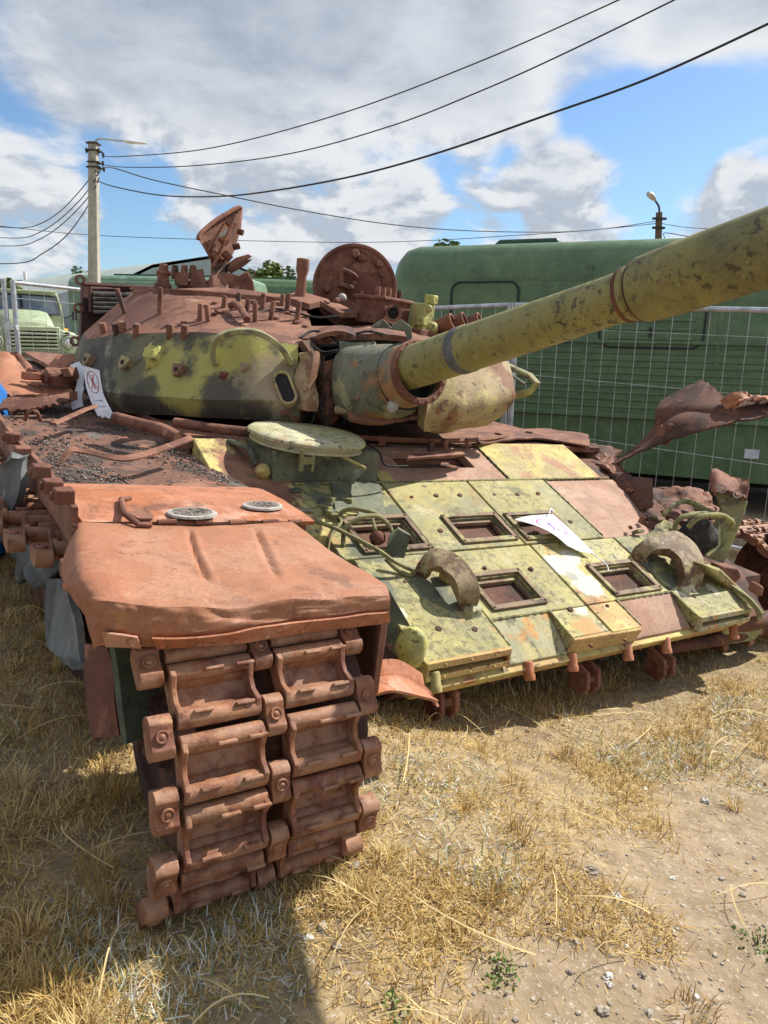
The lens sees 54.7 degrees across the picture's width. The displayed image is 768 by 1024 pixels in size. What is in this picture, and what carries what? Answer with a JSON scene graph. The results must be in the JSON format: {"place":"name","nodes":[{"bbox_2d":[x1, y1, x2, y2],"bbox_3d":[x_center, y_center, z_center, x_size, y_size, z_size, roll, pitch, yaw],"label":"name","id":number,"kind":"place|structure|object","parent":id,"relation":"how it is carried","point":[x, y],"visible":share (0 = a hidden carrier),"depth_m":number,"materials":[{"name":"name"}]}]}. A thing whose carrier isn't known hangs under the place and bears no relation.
{"place":"outdoors","nodes":[
{"label":"outdoors","id":0,"kind":"place"},
{"bbox_2d":[0,478,767,1023],"bbox_3d":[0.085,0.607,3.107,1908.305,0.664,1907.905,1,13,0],"label":"ground","id":1,"kind":"structure","parent":0,"point":[544,978],"depth_m":1.82,"materials":[{"name":"soil"}]},
{"bbox_2d":[0,383,9,555],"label":"blue barrel","id":2,"kind":"object","parent":1,"relation":"on","point":[3,394],"visible":0.11,"depth_m":3.58,"materials":[{"name":"plastic"}]},
{"bbox_2d":[0,279,11,354],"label":"fence panel","id":3,"kind":"object","parent":1,"relation":"on","point":[4,296],"visible":0.4,"depth_m":7.75,"materials":[{"name":"silver metal"}]},
{"bbox_2d":[4,325,17,329],"bbox_3d":[-3.842,-1.899,7.650,0.130,0.050,0.050,1,13,0],"label":"clamp","id":4,"kind":"object","parent":3,"relation":"attached to","point":[10,327],"visible":1,"depth_m":7.63,"materials":[{"name":"silver metal"}]},
{"bbox_2d":[0,277,22,288],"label":"tree","id":5,"kind":"object","parent":1,"relation":"on","point":[8,283],"visible":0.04,"depth_m":54.95,"materials":[{"name":"green plant"}]},
{"bbox_2d":[17,271,26,280],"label":"chimney block","id":6,"kind":"structure","parent":1,"relation":"on","point":[25,275],"depth_m":79.96,"materials":[{"name":"concrete"}]},
{"bbox_2d":[0,288,77,359],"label":"army truck","id":7,"kind":"object","parent":1,"relation":"on","point":[38,317],"visible":0.61,"depth_m":16.16,"materials":[{"name":"green metal"}]},
{"bbox_2d":[10,280,79,354],"bbox_3d":[-3.559,-1.684,8.245,0.988,1.630,0.050,-11,17,-43],"label":"fence panel","id":8,"kind":"object","parent":1,"relation":"on","point":[13,284],"visible":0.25,"depth_m":7.87,"materials":[{"name":"silver metal"}]},
{"bbox_2d":[70,266,87,273],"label":"tree","id":9,"kind":"object","parent":1,"relation":"on","point":[74,269],"visible":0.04,"depth_m":61.43,"materials":[{"name":"green plant"}]},
{"bbox_2d":[85,138,148,282],"bbox_3d":[-6.847,-6.486,19.340,2.437,6.074,0.489,6,14,21],"label":"street lamp","id":10,"kind":"object","parent":1,"relation":"on","point":[93,150],"visible":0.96,"depth_m":19.26,"materials":[{"name":"concrete"}]},
{"bbox_2d":[0,170,95,227],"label":"overhead wire","id":11,"kind":"object","parent":10,"relation":"attached to","point":[55,214],"visible":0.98,"depth_m":20.99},
{"bbox_2d":[0,179,95,237],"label":"overhead wire","id":12,"kind":"object","parent":10,"relation":"attached to","point":[57,220],"visible":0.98,"depth_m":20.82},
{"bbox_2d":[0,177,99,263],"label":"overhead wire","id":13,"kind":"object","parent":10,"relation":"attached to","point":[55,244],"visible":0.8,"depth_m":21.61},
{"bbox_2d":[13,185,96,245],"bbox_3d":[-10.304,-8.466,21.679,7.883,1.130,0.456,11,16,37],"label":"overhead wire","id":14,"kind":"object","parent":10,"relation":"attached to","point":[57,227],"visible":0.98,"depth_m":20.84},
{"bbox_2d":[102,0,618,156],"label":"overhead wire","id":15,"kind":"object","parent":10,"relation":"attached to","point":[389,96],"visible":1,"depth_m":11.63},
{"bbox_2d":[97,167,655,232],"bbox_3d":[1.678,-10.061,24.735,21.557,1.286,1.120,-6,15,-30],"label":"overhead wire","id":16,"kind":"object","parent":10,"relation":"attached to","point":[355,219],"visible":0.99,"depth_m":23.30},
{"bbox_2d":[102,0,674,167],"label":"overhead wire","id":17,"kind":"object","parent":10,"relation":"attached to","point":[429,111],"visible":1,"depth_m":10.63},
{"bbox_2d":[97,23,767,197],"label":"overhead wire","id":18,"kind":"object","parent":10,"relation":"attached to","point":[619,89],"visible":1,"depth_m":8.95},
{"bbox_2d":[17,256,252,331],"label":"grey hall","id":19,"kind":"structure","parent":1,"relation":"on","point":[204,263],"depth_m":48.56,"materials":[{"name":"grey metal"}]},
{"bbox_2d":[68,274,266,336],"bbox_3d":[-7.219,-6.353,25.370,6.041,3.236,2.645,2,13,4],"label":"green wagon","id":20,"kind":"object","parent":1,"relation":"on","point":[141,279],"visible":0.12,"depth_m":24.13,"materials":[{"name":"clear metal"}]},
{"bbox_2d":[224,924,236,937],"bbox_3d":[-0.312,0.847,1.499,0.029,0.019,0.033,1,13,0],"label":"stone","id":21,"kind":"object","parent":1,"relation":"on","point":[232,928],"visible":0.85,"depth_m":1.50,"materials":[{"name":"grey stone"}]},
{"bbox_2d":[246,260,284,278],"bbox_3d":[-5.578,-9.150,34.478,2.004,5.024,1.796,1,13,0],"label":"tree","id":22,"kind":"object","parent":1,"relation":"on","point":[273,270],"visible":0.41,"depth_m":33.94,"materials":[{"name":"green plant"}]},
{"bbox_2d":[252,277,312,294],"bbox_3d":[-3.866,-7.157,28.733,2.681,3.521,2.645,0,13,-6],"label":"green wagon","id":23,"kind":"object","parent":1,"relation":"on","point":[285,286],"visible":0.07,"depth_m":27.29,"materials":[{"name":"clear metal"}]},
{"bbox_2d":[282,265,295,277],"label":"tree","id":24,"kind":"object","parent":1,"relation":"on","point":[288,270],"visible":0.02,"depth_m":47.34,"materials":[{"name":"green plant"}]},
{"bbox_2d":[302,933,313,940],"bbox_3d":[-0.152,0.855,1.493,0.025,0.011,0.020,1,13,0],"label":"stone","id":25,"kind":"object","parent":1,"relation":"on","point":[307,936],"visible":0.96,"depth_m":1.49,"materials":[{"name":"white stone"}]},
{"bbox_2d":[318,920,328,932],"bbox_3d":[-0.124,0.851,1.520,0.022,0.015,0.026,1,13,0],"label":"stone","id":26,"kind":"object","parent":1,"relation":"on","point":[320,928],"visible":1,"depth_m":1.51,"materials":[{"name":"beige stone"}]},
{"bbox_2d":[332,941,341,949],"bbox_3d":[-0.093,0.863,1.476,0.020,0.013,0.018,1,13,0],"label":"stone","id":27,"kind":"object","parent":1,"relation":"on","point":[334,945],"visible":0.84,"depth_m":1.47,"materials":[{"name":"beige stone"}]},
{"bbox_2d":[348,861,359,869],"bbox_3d":[-0.069,0.811,1.707,0.028,0.016,0.028,1,13,0],"label":"stone","id":28,"kind":"object","parent":1,"relation":"on","point":[357,864],"visible":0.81,"depth_m":1.70,"materials":[{"name":"beige stone"}]},
{"bbox_2d":[0,205,767,929],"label":"tank","id":29,"kind":"object","parent":1,"relation":"on","point":[264,549],"visible":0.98,"depth_m":2.81,"materials":[{"name":"metal"}]},
{"bbox_2d":[70,362,83,409],"bbox_3d":[-1.606,-0.666,3.909,0.082,0.242,0.207,-3,13,-20],"label":"paper notice","id":30,"kind":"object","parent":29,"relation":"attached to","point":[77,402],"visible":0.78,"depth_m":3.90,"materials":[{"name":"white paper"}]},
{"bbox_2d":[83,365,112,418],"bbox_3d":[-1.361,-0.571,3.536,0.054,0.245,0.236,-11,17,-43],"label":"paper notice","id":31,"kind":"object","parent":29,"relation":"attached to","point":[94,387],"visible":0.94,"depth_m":3.54,"materials":[{"name":"white paper"}]},
{"bbox_2d":[515,514,592,552],"bbox_3d":[0.765,0.101,3.354,0.283,0.120,0.252,-3,16,-34],"label":"paper notice","id":32,"kind":"object","parent":29,"relation":"attached to","point":[558,528],"visible":1,"depth_m":3.37,"materials":[{"name":"white paper"}]},
{"bbox_2d":[377,988,410,1023],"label":"green weed","id":33,"kind":"object","parent":1,"relation":"on","point":[393,1002],"visible":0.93,"depth_m":1.36,"materials":[{"name":"green plant"}]},
{"bbox_2d":[433,238,459,245],"bbox_3d":[3.420,-11.197,40.664,2.099,7.141,1.499,1,13,0],"label":"tree","id":34,"kind":"object","parent":1,"relation":"on","point":[453,243],"visible":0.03,"depth_m":39.86,"materials":[{"name":"green plant"}]},
{"bbox_2d":[435,303,512,424],"bbox_3d":[0.687,-0.992,6.982,1.019,1.872,0.052,10,15,33],"label":"fence panel","id":35,"kind":"object","parent":1,"relation":"on","point":[508,306],"visible":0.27,"depth_m":6.71,"materials":[{"name":"metal"}]},
{"bbox_2d":[468,948,523,992],"bbox_3d":[0.224,0.921,1.492,0.102,0.030,0.115,-4,14,-21],"label":"green weed","id":36,"kind":"object","parent":1,"relation":"on","point":[507,970],"visible":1,"depth_m":1.49,"materials":[{"name":"green plant"}]},
{"bbox_2d":[566,969,574,975],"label":"stone","id":37,"kind":"object","parent":1,"relation":"on","point":[569,972],"visible":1,"depth_m":1.52,"materials":[{"name":"beige stone"}]},
{"bbox_2d":[572,938,579,944],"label":"stone","id":38,"kind":"object","parent":1,"relation":"on","point":[576,941],"visible":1,"depth_m":1.60,"materials":[{"name":"beige stone"}]},
{"bbox_2d":[395,238,767,488],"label":"box trailer","id":39,"kind":"object","parent":1,"relation":"on","point":[516,270],"visible":0.48,"depth_m":7.64,"materials":[{"name":"green metal"}]},
{"bbox_2d":[584,865,597,874],"bbox_3d":[0.519,0.897,1.860,0.035,0.020,0.032,9,15,32],"label":"stone","id":40,"kind":"object","parent":1,"relation":"on","point":[594,870],"visible":0.94,"depth_m":1.85,"materials":[{"name":"beige stone"}]},
{"bbox_2d":[595,1004,610,1016],"bbox_3d":[0.425,0.968,1.442,0.026,0.017,0.024,-2,13,-15],"label":"stone","id":41,"kind":"object","parent":1,"relation":"on","point":[603,1011],"visible":1,"depth_m":1.44,"materials":[{"name":"beige stone"}]},
{"bbox_2d":[604,972,612,979],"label":"stone","id":42,"kind":"object","parent":1,"relation":"on","point":[608,975],"visible":1,"depth_m":1.52,"materials":[{"name":"white stone"}]},
{"bbox_2d":[606,981,612,987],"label":"stone","id":43,"kind":"object","parent":1,"relation":"on","point":[609,984],"visible":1,"depth_m":1.50,"materials":[{"name":"white stone"}]},
{"bbox_2d":[613,892,621,898],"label":"stone","id":44,"kind":"object","parent":1,"relation":"on","point":[618,894],"visible":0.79,"depth_m":1.78,"materials":[{"name":"white stone"}]},
{"bbox_2d":[507,302,767,550],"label":"fence panel","id":45,"kind":"object","parent":1,"relation":"on","point":[710,309],"visible":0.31,"depth_m":5.69,"materials":[{"name":"metal"}]},
{"bbox_2d":[638,970,645,977],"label":"stone","id":46,"kind":"object","parent":1,"relation":"on","point":[641,973],"visible":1,"depth_m":1.55,"materials":[{"name":"beige stone"}]},
{"bbox_2d":[644,1008,652,1017],"bbox_3d":[0.521,0.983,1.459,0.017,0.010,0.020,11,16,37],"label":"stone","id":47,"kind":"object","parent":1,"relation":"on","point":[649,1012],"visible":1,"depth_m":1.46,"materials":[{"name":"beige stone"}]},
{"bbox_2d":[646,192,666,238],"bbox_3d":[10.968,-9.034,30.520,1.527,7.552,0.491,-4,14,-23],"label":"street lamp","id":48,"kind":"object","parent":1,"relation":"on","point":[658,218],"visible":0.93,"depth_m":29.95,"materials":[{"name":"brown wood"}]},
{"bbox_2d":[1,221,655,242],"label":"overhead wire","id":49,"kind":"object","parent":48,"relation":"attached to","point":[334,242],"visible":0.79,"depth_m":31.82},
{"bbox_2d":[662,223,707,228],"bbox_3d":[11.829,-10.745,27.919,0.488,0.860,4.601,-3,13,-21],"label":"overhead wire","id":50,"kind":"object","parent":48,"relation":"attached to","point":[686,227],"visible":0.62,"depth_m":28.25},
{"bbox_2d":[694,993,699,1001],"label":"stone","id":51,"kind":"object","parent":1,"relation":"on","point":[696,997],"visible":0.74,"depth_m":1.52,"materials":[{"name":"white stone"}]},
{"bbox_2d":[700,797,710,804],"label":"stone","id":52,"kind":"object","parent":1,"relation":"on","point":[704,800],"visible":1,"depth_m":2.43,"materials":[{"name":"beige stone"}]},
{"bbox_2d":[738,891,746,897],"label":"stone","id":53,"kind":"object","parent":1,"relation":"on","point":[742,894],"visible":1,"depth_m":1.90,"materials":[{"name":"beige stone"}]},
{"bbox_2d":[730,924,767,962],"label":"green weed","id":54,"kind":"object","parent":1,"relation":"on","point":[753,936],"visible":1,"depth_m":1.73,"materials":[{"name":"green plant"}]},
{"bbox_2d":[0,544,767,1023],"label":"dry grass","id":55,"kind":"structure","parent":0,"point":[66,984],"depth_m":1.70,"materials":[{"name":"plant"}]},
{"bbox_2d":[0,0,767,279],"label":"sky","id":56,"kind":"structure","parent":0,"point":[171,76],"materials":[{"name":"blue"}]},
{"bbox_2d":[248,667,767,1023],"bbox_3d":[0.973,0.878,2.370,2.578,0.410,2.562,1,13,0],"label":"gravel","id":57,"kind":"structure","parent":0,"point":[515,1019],"depth_m":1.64,"materials":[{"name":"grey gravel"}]}
]}

